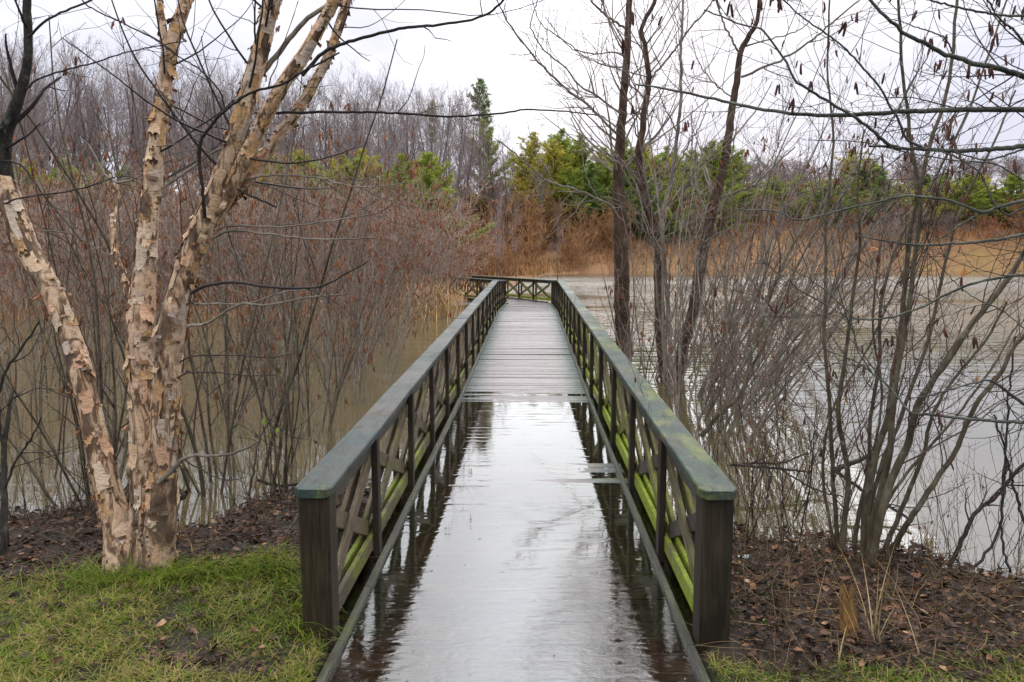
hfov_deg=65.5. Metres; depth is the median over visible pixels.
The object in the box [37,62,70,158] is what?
bare tree
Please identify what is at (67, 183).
young pine
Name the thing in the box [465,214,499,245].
tawny shrub
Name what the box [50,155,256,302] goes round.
thicket alder
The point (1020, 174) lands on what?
bare tree
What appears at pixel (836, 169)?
bare tree
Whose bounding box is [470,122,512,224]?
bare tree
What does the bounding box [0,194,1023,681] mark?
ground
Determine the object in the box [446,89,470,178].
bare tree
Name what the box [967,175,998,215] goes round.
young pine
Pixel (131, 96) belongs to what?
bare tree
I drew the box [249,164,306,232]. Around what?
young pine
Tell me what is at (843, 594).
splintered stump
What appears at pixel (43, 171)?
thicket alder
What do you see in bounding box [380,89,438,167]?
bare tree
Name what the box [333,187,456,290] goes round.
thicket alder
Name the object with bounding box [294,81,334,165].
bare tree
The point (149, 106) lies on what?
bare tree
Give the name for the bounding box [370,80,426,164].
bare tree
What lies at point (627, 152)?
young pine
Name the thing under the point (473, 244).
tawny shrub
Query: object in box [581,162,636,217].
young pine
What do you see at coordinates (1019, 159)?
bare tree
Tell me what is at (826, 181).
young pine
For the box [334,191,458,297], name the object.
thicket alder
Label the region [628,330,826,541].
shore brush
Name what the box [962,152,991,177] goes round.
bare tree
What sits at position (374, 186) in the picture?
young pine
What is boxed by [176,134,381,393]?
alder shrub
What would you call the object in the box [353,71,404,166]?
bare tree
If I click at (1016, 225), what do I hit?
russet shrub
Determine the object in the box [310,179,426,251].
thicket alder
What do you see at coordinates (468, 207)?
tawny shrub
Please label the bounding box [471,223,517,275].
tawny shrub
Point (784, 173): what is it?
bare tree
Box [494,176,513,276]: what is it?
bare sapling
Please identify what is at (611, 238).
tawny shrub
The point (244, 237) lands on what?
thicket alder
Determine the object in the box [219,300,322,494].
shrub
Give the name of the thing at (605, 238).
tawny shrub
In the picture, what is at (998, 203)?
young pine
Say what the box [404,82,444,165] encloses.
bare tree
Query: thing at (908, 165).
bare tree
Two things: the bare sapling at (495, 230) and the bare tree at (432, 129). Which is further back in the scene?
the bare tree at (432, 129)
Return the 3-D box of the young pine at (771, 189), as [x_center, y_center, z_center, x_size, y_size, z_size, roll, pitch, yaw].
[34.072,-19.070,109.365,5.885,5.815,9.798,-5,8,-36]
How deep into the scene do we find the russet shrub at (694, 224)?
91.74 m
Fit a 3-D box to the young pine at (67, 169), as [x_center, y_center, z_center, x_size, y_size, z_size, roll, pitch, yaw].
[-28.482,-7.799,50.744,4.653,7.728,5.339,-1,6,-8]
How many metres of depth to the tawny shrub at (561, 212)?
90.11 m
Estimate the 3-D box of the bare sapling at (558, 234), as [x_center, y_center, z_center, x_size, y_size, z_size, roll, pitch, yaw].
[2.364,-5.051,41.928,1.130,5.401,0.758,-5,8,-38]
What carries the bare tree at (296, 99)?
on the ground at (974, 250)
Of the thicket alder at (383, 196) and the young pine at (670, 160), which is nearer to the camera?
the thicket alder at (383, 196)
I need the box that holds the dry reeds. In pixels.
[0,277,434,319]
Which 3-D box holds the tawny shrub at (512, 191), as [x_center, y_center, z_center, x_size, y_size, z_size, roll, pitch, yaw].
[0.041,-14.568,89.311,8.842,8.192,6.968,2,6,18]
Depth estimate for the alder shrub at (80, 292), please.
11.71 m
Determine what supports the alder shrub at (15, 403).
on the ground at (974, 250)
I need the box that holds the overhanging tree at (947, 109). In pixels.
[592,0,1023,504]
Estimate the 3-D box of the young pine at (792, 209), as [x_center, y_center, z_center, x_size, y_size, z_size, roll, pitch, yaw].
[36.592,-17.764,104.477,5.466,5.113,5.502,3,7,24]
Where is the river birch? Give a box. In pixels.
[0,0,615,576]
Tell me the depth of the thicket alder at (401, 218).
23.68 m
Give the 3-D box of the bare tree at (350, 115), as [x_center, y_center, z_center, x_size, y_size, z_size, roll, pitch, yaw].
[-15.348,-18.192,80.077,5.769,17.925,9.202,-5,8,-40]
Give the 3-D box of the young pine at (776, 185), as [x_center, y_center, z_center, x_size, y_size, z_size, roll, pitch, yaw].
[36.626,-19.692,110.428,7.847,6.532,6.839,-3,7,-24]
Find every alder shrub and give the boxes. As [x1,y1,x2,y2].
[0,0,397,495]
[0,1,231,514]
[0,74,185,437]
[0,87,139,420]
[0,94,297,454]
[0,100,138,477]
[0,142,111,397]
[0,162,124,359]
[0,174,127,373]
[7,112,245,402]
[44,168,228,362]
[76,135,358,418]
[103,61,421,408]
[117,192,232,341]
[158,156,304,413]
[161,167,346,353]
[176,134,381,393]
[180,132,461,437]
[183,150,382,336]
[200,133,470,387]
[201,80,361,495]
[205,156,422,345]
[218,171,430,369]
[225,174,491,362]
[258,208,311,364]
[311,191,432,346]
[335,188,462,335]
[376,207,471,331]
[561,243,653,358]
[583,22,965,422]
[607,76,903,398]
[613,181,792,379]
[623,20,1022,408]
[631,139,945,444]
[677,39,958,368]
[677,170,917,389]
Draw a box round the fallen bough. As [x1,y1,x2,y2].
[730,441,931,520]
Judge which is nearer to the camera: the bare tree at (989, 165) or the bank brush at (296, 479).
the bank brush at (296, 479)
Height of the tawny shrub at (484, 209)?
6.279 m
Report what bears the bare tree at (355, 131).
on the ground at (974, 250)
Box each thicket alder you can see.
[0,135,102,302]
[0,140,129,315]
[0,145,140,305]
[0,163,182,311]
[0,164,80,303]
[0,177,78,298]
[0,178,88,301]
[0,187,86,303]
[1,168,64,294]
[4,152,137,302]
[8,168,141,265]
[20,171,170,298]
[25,160,199,316]
[29,189,135,285]
[36,148,252,305]
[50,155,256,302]
[54,171,183,282]
[55,163,267,296]
[79,156,229,259]
[83,172,198,287]
[84,168,269,299]
[99,132,305,301]
[121,148,342,302]
[121,191,265,300]
[122,149,330,302]
[129,175,322,315]
[160,174,311,300]
[163,179,266,298]
[174,180,305,290]
[178,147,353,302]
[181,172,337,299]
[226,147,432,310]
[236,129,433,315]
[237,174,375,285]
[257,166,373,287]
[269,184,410,293]
[275,188,347,295]
[283,163,464,297]
[293,159,434,298]
[301,185,461,310]
[308,171,467,300]
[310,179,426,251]
[312,179,450,290]
[330,167,492,299]
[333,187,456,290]
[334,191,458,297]
[342,161,498,306]
[352,209,438,303]
[353,159,506,306]
[402,235,469,285]
[428,207,498,286]
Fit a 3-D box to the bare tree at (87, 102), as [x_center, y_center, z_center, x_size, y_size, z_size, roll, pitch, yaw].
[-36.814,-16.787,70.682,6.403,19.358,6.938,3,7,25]
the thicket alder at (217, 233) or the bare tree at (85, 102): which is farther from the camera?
the bare tree at (85, 102)
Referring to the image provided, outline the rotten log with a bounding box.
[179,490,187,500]
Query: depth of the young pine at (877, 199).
106.17 m
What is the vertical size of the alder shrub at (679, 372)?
4.605 m
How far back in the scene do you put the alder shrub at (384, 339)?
15.37 m
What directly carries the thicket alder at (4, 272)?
on the ground at (974, 250)
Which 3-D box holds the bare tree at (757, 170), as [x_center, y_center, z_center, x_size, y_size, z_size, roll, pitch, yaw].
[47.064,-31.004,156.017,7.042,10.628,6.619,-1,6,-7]
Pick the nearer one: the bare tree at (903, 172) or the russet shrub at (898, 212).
the russet shrub at (898, 212)
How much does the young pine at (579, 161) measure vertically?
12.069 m
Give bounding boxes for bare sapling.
[487,186,504,276]
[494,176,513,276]
[507,194,524,288]
[548,197,564,279]
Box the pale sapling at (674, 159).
[573,0,786,387]
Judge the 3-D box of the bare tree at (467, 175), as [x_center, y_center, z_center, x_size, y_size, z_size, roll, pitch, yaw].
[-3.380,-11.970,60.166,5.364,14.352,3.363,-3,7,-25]
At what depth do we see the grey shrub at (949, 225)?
98.74 m
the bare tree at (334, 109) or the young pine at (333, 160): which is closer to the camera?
the young pine at (333, 160)
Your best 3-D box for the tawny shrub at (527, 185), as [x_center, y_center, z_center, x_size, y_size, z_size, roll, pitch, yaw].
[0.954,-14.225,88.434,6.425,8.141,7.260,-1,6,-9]
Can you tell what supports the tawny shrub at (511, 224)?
on the ground at (974, 250)
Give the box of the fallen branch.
[257,478,297,486]
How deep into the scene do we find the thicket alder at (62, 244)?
27.73 m
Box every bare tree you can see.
[0,25,77,175]
[0,27,63,177]
[0,32,52,135]
[0,38,61,171]
[0,40,51,160]
[0,44,36,126]
[0,53,59,176]
[0,55,49,172]
[0,60,53,176]
[0,64,18,148]
[0,81,31,158]
[1,33,45,175]
[1,49,64,174]
[8,61,61,168]
[15,26,64,131]
[16,34,61,159]
[27,33,104,173]
[30,60,93,186]
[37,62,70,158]
[39,36,118,177]
[40,40,121,173]
[41,38,96,157]
[46,59,100,165]
[47,41,124,170]
[49,26,124,186]
[56,52,130,182]
[69,54,123,169]
[86,70,152,192]
[87,51,179,195]
[88,46,129,169]
[95,55,177,195]
[97,52,142,187]
[98,42,152,156]
[102,58,170,203]
[104,39,190,171]
[111,44,154,172]
[111,45,204,197]
[113,58,149,128]
[116,68,176,150]
[123,65,215,196]
[127,56,158,188]
[127,64,192,179]
[135,91,181,191]
[136,58,199,185]
[146,59,200,192]
[156,72,204,188]
[170,71,192,218]
[173,49,224,184]
[173,58,228,198]
[174,66,217,189]
[174,75,216,174]
[179,46,226,142]
[180,69,232,194]
[181,74,233,117]
[183,65,225,183]
[183,69,241,166]
[191,54,258,165]
[191,63,251,147]
[193,63,228,133]
[193,75,235,180]
[201,59,234,159]
[213,63,257,124]
[216,63,275,210]
[227,73,261,127]
[228,59,316,159]
[250,86,272,146]
[255,77,319,160]
[259,75,310,159]
[260,75,314,160]
[266,78,321,153]
[269,90,312,160]
[270,86,310,160]
[273,72,335,165]
[279,78,306,158]
[288,76,318,152]
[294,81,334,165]
[295,88,336,170]
[296,67,366,173]
[297,75,345,168]
[300,97,337,162]
[314,81,362,170]
[315,71,349,154]
[316,72,385,167]
[317,62,388,168]
[317,84,345,151]
[321,57,373,155]
[323,78,364,161]
[327,77,396,162]
[331,73,397,161]
[333,70,388,157]
[340,81,376,156]
[346,58,403,171]
[348,66,396,168]
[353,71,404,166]
[360,86,409,162]
[367,91,410,173]
[367,94,407,172]
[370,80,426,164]
[372,114,422,160]
[376,79,407,160]
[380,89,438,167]
[382,92,434,158]
[385,81,433,160]
[392,76,457,180]
[392,83,456,177]
[394,85,433,159]
[397,114,441,162]
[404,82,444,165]
[417,83,474,206]
[421,90,465,219]
[423,91,453,159]
[423,98,436,149]
[427,81,469,180]
[432,85,476,214]
[438,88,489,216]
[445,73,501,193]
[445,81,501,271]
[445,89,496,230]
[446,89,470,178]
[447,107,496,194]
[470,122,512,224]
[470,138,508,241]
[484,122,516,252]
[497,147,520,182]
[501,147,518,190]
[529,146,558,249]
[741,154,764,191]
[744,159,756,181]
[748,156,768,179]
[753,163,767,188]
[761,164,783,178]
[767,161,789,181]
[778,156,810,184]
[778,165,793,183]
[785,165,808,186]
[798,158,825,185]
[801,162,818,182]
[825,160,840,178]
[885,154,913,183]
[894,154,920,184]
[899,152,918,192]
[930,159,950,177]
[947,160,969,183]
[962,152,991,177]
[964,157,982,194]
[974,158,1004,184]
[979,154,1002,175]
[986,158,1003,185]
[988,156,1023,176]
[990,151,1021,173]
[996,160,1020,186]
[997,156,1023,186]
[998,151,1023,185]
[1001,164,1023,180]
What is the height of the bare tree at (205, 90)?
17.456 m
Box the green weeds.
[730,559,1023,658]
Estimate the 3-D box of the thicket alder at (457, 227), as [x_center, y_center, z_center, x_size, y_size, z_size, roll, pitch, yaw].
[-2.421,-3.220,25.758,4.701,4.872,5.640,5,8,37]
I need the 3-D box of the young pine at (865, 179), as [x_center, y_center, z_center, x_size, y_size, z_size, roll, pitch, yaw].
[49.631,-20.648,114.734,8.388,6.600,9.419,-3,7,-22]
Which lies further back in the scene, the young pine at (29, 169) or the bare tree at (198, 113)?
the bare tree at (198, 113)
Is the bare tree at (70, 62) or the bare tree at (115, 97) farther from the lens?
the bare tree at (115, 97)
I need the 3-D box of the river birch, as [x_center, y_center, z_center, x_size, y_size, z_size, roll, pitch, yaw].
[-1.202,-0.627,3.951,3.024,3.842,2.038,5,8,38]
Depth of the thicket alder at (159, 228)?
24.30 m
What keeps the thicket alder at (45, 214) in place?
on the ground at (974, 250)
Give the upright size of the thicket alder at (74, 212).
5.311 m
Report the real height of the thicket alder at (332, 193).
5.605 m
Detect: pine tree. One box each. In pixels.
[454,118,517,231]
[466,78,493,173]
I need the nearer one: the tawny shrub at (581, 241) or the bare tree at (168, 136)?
the bare tree at (168, 136)
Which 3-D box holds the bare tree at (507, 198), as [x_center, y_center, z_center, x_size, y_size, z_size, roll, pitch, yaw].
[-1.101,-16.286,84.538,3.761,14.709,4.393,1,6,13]
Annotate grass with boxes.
[0,535,1023,681]
[467,218,1023,276]
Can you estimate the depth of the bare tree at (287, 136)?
62.21 m
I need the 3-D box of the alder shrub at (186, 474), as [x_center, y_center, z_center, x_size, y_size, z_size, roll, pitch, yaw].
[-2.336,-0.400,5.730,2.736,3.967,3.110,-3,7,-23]
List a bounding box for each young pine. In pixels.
[13,167,35,219]
[16,170,47,198]
[18,160,49,208]
[41,158,84,196]
[45,168,87,274]
[79,179,99,207]
[80,162,114,189]
[107,167,141,213]
[247,156,285,219]
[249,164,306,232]
[269,159,305,213]
[289,149,311,179]
[289,153,323,195]
[291,168,325,278]
[297,162,327,206]
[312,156,394,280]
[314,165,359,203]
[316,158,349,217]
[319,154,385,204]
[344,148,381,165]
[350,169,374,196]
[351,156,390,210]
[356,167,385,200]
[370,163,401,217]
[381,162,415,221]
[387,151,497,280]
[389,153,428,236]
[411,152,468,261]
[418,168,461,266]
[506,131,558,214]
[506,153,533,202]
[514,157,566,223]
[518,139,582,230]
[543,127,583,171]
[543,166,600,236]
[553,141,584,203]
[556,133,628,203]
[561,154,587,196]
[566,162,630,240]
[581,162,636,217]
[587,147,611,182]
[588,153,610,186]
[594,171,655,235]
[600,139,655,207]
[606,155,638,209]
[626,148,657,208]
[626,175,679,239]
[628,143,661,183]
[647,152,664,179]
[648,146,693,210]
[649,158,694,226]
[652,171,701,240]
[653,153,694,203]
[662,166,699,204]
[680,148,703,178]
[680,152,749,226]
[682,139,749,230]
[682,179,719,235]
[696,139,768,219]
[718,145,757,220]
[725,154,760,221]
[751,175,798,211]
[752,181,782,219]
[762,175,831,223]
[771,183,814,204]
[782,188,806,222]
[798,185,867,222]
[799,182,819,215]
[799,185,855,221]
[808,178,855,206]
[814,173,871,217]
[815,193,847,225]
[824,150,879,192]
[839,172,914,223]
[843,159,910,207]
[854,174,879,202]
[856,186,891,219]
[882,184,910,220]
[904,175,942,196]
[904,187,942,224]
[928,172,980,221]
[934,184,978,223]
[937,173,1001,223]
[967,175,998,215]
[972,188,998,218]
[978,195,1014,223]
[979,173,1023,222]
[1006,180,1023,199]
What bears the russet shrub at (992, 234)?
on the ground at (974, 250)
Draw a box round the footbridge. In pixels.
[294,275,737,681]
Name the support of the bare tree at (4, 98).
on the ground at (974, 250)
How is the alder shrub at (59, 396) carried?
on the ground at (974, 250)
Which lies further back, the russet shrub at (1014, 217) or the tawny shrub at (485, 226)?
the russet shrub at (1014, 217)
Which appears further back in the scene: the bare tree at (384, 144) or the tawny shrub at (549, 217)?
the tawny shrub at (549, 217)
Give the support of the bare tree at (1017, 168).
on the ground at (974, 250)
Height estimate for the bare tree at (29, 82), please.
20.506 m
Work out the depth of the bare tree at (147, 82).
89.54 m
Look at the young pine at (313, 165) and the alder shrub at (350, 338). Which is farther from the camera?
the young pine at (313, 165)
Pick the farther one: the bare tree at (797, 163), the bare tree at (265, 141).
the bare tree at (797, 163)
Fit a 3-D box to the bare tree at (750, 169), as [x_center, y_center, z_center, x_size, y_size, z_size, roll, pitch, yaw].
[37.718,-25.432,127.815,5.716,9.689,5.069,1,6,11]
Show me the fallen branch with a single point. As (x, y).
(265, 481)
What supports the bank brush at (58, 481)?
on the ground at (974, 250)
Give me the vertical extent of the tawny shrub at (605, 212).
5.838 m
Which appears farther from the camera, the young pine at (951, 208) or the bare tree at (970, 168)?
the bare tree at (970, 168)
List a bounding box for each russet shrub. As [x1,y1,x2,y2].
[583,207,613,237]
[667,206,717,240]
[712,208,736,232]
[728,205,750,223]
[743,201,762,224]
[756,191,787,220]
[757,205,787,221]
[769,214,792,227]
[790,211,824,235]
[834,211,865,229]
[888,195,927,224]
[892,203,915,227]
[969,212,1007,230]
[978,225,999,238]
[997,196,1023,228]
[1002,213,1023,233]
[1010,198,1023,227]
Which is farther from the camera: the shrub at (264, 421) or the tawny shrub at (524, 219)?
the tawny shrub at (524, 219)
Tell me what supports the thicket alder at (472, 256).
on the ground at (974, 250)
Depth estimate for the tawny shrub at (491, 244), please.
66.45 m
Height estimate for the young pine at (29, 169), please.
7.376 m
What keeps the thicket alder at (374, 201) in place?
on the ground at (974, 250)
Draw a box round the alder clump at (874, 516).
[709,0,1023,567]
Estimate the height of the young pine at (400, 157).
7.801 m
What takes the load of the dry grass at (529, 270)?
on the ground at (974, 250)
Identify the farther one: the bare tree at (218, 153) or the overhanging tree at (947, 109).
the bare tree at (218, 153)
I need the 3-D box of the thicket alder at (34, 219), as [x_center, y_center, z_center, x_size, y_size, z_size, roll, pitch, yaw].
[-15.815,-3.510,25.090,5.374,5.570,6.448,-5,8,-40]
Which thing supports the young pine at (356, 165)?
on the ground at (974, 250)
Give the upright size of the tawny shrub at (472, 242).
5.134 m
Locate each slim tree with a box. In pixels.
[475,0,679,353]
[525,0,772,381]
[636,0,888,379]
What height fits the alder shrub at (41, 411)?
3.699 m
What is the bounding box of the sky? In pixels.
[0,0,1023,203]
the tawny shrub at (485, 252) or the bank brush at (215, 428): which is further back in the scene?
the tawny shrub at (485, 252)
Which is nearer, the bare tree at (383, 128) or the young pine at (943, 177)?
the bare tree at (383, 128)
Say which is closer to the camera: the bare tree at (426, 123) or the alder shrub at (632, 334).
the alder shrub at (632, 334)
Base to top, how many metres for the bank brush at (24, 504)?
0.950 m
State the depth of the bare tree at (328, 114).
87.06 m
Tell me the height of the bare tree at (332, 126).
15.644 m
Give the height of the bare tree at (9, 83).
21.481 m
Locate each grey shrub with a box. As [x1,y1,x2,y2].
[864,206,923,240]
[926,210,960,229]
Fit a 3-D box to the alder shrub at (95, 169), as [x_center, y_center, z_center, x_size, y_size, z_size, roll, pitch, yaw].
[-5.090,-0.964,10.095,2.850,4.436,2.966,2,6,19]
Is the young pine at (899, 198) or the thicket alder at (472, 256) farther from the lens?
the young pine at (899, 198)
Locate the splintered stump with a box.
[839,583,857,636]
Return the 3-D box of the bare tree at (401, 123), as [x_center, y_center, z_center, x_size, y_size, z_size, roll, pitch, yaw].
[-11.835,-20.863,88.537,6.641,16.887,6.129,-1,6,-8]
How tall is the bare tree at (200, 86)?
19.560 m
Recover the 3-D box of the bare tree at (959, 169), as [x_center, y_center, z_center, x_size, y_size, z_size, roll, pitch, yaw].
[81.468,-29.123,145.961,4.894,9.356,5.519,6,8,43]
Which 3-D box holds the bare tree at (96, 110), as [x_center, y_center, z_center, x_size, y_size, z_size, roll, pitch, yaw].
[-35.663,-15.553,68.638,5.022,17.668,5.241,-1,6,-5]
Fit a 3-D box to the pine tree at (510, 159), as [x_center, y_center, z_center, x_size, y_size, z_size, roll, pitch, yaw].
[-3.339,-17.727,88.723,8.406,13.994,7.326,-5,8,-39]
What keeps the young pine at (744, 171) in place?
on the ground at (974, 250)
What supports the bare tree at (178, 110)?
on the ground at (974, 250)
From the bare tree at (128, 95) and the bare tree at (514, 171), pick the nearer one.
the bare tree at (128, 95)
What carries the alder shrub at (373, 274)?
on the ground at (974, 250)
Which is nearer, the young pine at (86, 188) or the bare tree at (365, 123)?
the young pine at (86, 188)
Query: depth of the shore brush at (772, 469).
5.56 m
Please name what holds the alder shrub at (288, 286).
on the ground at (974, 250)
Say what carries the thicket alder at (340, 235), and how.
on the ground at (974, 250)
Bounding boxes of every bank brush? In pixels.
[0,393,128,517]
[0,411,126,528]
[9,419,129,526]
[76,413,282,518]
[181,362,341,513]
[181,372,314,507]
[220,389,383,513]
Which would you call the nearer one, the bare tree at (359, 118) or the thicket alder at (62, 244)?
the thicket alder at (62, 244)
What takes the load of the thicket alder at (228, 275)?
on the ground at (974, 250)
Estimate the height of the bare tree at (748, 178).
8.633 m
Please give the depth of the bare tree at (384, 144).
53.18 m
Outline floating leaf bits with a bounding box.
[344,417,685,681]
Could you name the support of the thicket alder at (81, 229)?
on the ground at (974, 250)
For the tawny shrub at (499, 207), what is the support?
on the ground at (974, 250)
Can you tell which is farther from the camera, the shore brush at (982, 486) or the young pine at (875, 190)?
the young pine at (875, 190)
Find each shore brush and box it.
[612,356,829,544]
[620,326,884,544]
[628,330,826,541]
[646,322,866,508]
[657,339,972,544]
[690,314,895,511]
[834,432,993,559]
[902,405,1023,583]
[908,380,1023,553]
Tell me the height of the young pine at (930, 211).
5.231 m
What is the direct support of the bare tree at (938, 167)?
on the ground at (974, 250)
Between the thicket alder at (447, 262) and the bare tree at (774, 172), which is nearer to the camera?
the thicket alder at (447, 262)
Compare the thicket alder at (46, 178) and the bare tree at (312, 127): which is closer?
the thicket alder at (46, 178)
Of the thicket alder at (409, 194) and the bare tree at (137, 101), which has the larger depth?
the bare tree at (137, 101)
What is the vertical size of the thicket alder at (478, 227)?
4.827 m
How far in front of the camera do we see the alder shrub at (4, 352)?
9.80 m
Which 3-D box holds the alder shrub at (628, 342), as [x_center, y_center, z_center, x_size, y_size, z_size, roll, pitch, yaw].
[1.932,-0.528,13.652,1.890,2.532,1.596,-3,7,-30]
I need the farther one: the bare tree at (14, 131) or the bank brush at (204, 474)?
the bare tree at (14, 131)
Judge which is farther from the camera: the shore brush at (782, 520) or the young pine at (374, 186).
the young pine at (374, 186)
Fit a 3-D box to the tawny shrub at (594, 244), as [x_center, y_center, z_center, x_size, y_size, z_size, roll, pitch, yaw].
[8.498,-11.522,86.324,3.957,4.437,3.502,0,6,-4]
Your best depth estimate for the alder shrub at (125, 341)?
12.26 m
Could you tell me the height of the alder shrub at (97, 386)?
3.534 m
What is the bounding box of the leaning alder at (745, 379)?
[685,202,812,460]
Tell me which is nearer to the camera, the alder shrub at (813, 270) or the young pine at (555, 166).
the alder shrub at (813, 270)
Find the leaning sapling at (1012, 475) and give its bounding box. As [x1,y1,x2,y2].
[947,336,1023,572]
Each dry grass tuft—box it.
[825,543,920,643]
[831,626,854,665]
[882,587,937,659]
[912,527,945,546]
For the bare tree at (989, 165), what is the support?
on the ground at (974, 250)
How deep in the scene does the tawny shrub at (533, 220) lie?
82.89 m
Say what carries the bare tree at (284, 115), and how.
on the ground at (974, 250)
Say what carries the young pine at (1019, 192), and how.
on the ground at (974, 250)
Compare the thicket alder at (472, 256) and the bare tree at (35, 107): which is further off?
the bare tree at (35, 107)
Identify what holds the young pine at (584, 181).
on the ground at (974, 250)
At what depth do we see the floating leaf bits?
3.65 m
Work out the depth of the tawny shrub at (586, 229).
85.39 m
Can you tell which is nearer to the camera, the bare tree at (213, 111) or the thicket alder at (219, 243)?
the thicket alder at (219, 243)
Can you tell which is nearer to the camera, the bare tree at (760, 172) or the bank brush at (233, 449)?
the bank brush at (233, 449)
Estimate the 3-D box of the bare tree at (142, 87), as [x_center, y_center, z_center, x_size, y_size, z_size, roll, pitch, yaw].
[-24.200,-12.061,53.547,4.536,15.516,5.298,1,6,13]
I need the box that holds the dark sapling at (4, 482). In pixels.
[0,301,83,558]
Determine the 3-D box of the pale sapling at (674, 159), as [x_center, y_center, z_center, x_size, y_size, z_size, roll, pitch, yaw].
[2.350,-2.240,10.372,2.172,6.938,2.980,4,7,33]
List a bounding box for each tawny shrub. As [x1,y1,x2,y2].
[426,202,497,281]
[444,180,511,225]
[446,194,481,220]
[457,194,511,237]
[458,215,499,277]
[459,179,522,235]
[461,194,507,227]
[461,226,481,276]
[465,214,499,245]
[469,190,511,222]
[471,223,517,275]
[472,241,490,274]
[475,222,502,268]
[483,202,538,254]
[489,237,531,275]
[490,176,546,236]
[493,188,540,241]
[493,238,527,269]
[498,175,551,239]
[502,191,568,255]
[503,200,559,248]
[509,215,546,265]
[518,200,572,244]
[537,205,573,239]
[541,186,598,237]
[553,223,588,260]
[558,219,600,268]
[560,202,606,250]
[562,224,596,263]
[575,214,609,253]
[583,206,613,247]
[591,199,635,251]
[594,195,629,227]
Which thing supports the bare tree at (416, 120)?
on the ground at (974, 250)
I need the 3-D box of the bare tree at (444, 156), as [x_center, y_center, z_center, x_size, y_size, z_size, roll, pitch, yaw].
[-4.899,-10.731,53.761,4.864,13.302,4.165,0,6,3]
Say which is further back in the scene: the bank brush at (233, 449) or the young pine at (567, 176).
the young pine at (567, 176)
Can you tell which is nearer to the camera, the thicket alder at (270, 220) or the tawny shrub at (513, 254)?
the thicket alder at (270, 220)
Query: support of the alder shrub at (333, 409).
on the ground at (974, 250)
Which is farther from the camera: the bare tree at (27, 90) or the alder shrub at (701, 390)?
the bare tree at (27, 90)
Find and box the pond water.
[0,271,1023,583]
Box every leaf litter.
[0,474,381,674]
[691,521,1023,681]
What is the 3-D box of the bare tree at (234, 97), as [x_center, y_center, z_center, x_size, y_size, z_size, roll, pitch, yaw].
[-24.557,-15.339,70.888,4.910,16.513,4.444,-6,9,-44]
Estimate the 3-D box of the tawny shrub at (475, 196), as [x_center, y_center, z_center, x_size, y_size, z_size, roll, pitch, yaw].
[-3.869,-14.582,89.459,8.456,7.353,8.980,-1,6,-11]
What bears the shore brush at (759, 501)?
on the ground at (974, 250)
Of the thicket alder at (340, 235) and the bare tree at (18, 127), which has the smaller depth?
the thicket alder at (340, 235)
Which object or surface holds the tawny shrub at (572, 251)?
on the ground at (974, 250)
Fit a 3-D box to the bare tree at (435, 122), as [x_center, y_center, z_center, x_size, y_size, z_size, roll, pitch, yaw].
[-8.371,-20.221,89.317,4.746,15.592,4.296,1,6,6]
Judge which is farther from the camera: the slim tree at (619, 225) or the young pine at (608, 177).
the young pine at (608, 177)
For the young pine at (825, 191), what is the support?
on the ground at (974, 250)
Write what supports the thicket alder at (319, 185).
on the ground at (974, 250)
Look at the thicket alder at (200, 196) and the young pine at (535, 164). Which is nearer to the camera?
the thicket alder at (200, 196)
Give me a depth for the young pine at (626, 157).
97.04 m
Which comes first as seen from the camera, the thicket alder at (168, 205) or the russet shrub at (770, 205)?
the thicket alder at (168, 205)
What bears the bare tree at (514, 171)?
on the ground at (974, 250)
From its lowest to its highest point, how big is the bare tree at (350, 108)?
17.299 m
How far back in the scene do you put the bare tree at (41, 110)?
75.89 m
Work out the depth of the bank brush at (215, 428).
5.64 m
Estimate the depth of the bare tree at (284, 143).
56.97 m
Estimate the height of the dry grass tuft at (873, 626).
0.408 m
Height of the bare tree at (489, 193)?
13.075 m
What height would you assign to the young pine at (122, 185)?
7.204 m
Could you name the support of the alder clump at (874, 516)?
on the ground at (974, 250)
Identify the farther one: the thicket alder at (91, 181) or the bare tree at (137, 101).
the bare tree at (137, 101)
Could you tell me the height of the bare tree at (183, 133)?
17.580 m
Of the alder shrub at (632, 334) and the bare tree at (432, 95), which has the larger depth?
the bare tree at (432, 95)
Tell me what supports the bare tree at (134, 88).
on the ground at (974, 250)
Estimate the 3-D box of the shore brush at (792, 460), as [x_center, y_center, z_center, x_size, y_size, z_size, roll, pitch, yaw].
[1.837,0.777,5.041,1.921,1.531,1.374,2,7,22]
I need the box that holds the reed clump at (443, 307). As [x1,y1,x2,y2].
[376,272,477,320]
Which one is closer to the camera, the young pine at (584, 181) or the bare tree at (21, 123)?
the bare tree at (21, 123)
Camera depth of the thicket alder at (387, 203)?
36.54 m
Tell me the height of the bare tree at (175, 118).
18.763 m
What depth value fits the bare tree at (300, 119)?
62.16 m
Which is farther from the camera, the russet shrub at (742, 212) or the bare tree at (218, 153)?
the russet shrub at (742, 212)
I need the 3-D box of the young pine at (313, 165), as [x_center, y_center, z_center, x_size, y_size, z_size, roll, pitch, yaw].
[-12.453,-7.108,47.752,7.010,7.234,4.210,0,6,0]
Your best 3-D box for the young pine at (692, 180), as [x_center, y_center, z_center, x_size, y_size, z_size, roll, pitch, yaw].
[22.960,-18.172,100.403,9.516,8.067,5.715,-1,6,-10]
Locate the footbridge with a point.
(469, 610)
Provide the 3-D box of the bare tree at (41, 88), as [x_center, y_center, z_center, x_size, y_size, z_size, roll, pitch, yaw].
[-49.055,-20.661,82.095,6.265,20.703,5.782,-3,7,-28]
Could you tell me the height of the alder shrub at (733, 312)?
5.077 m

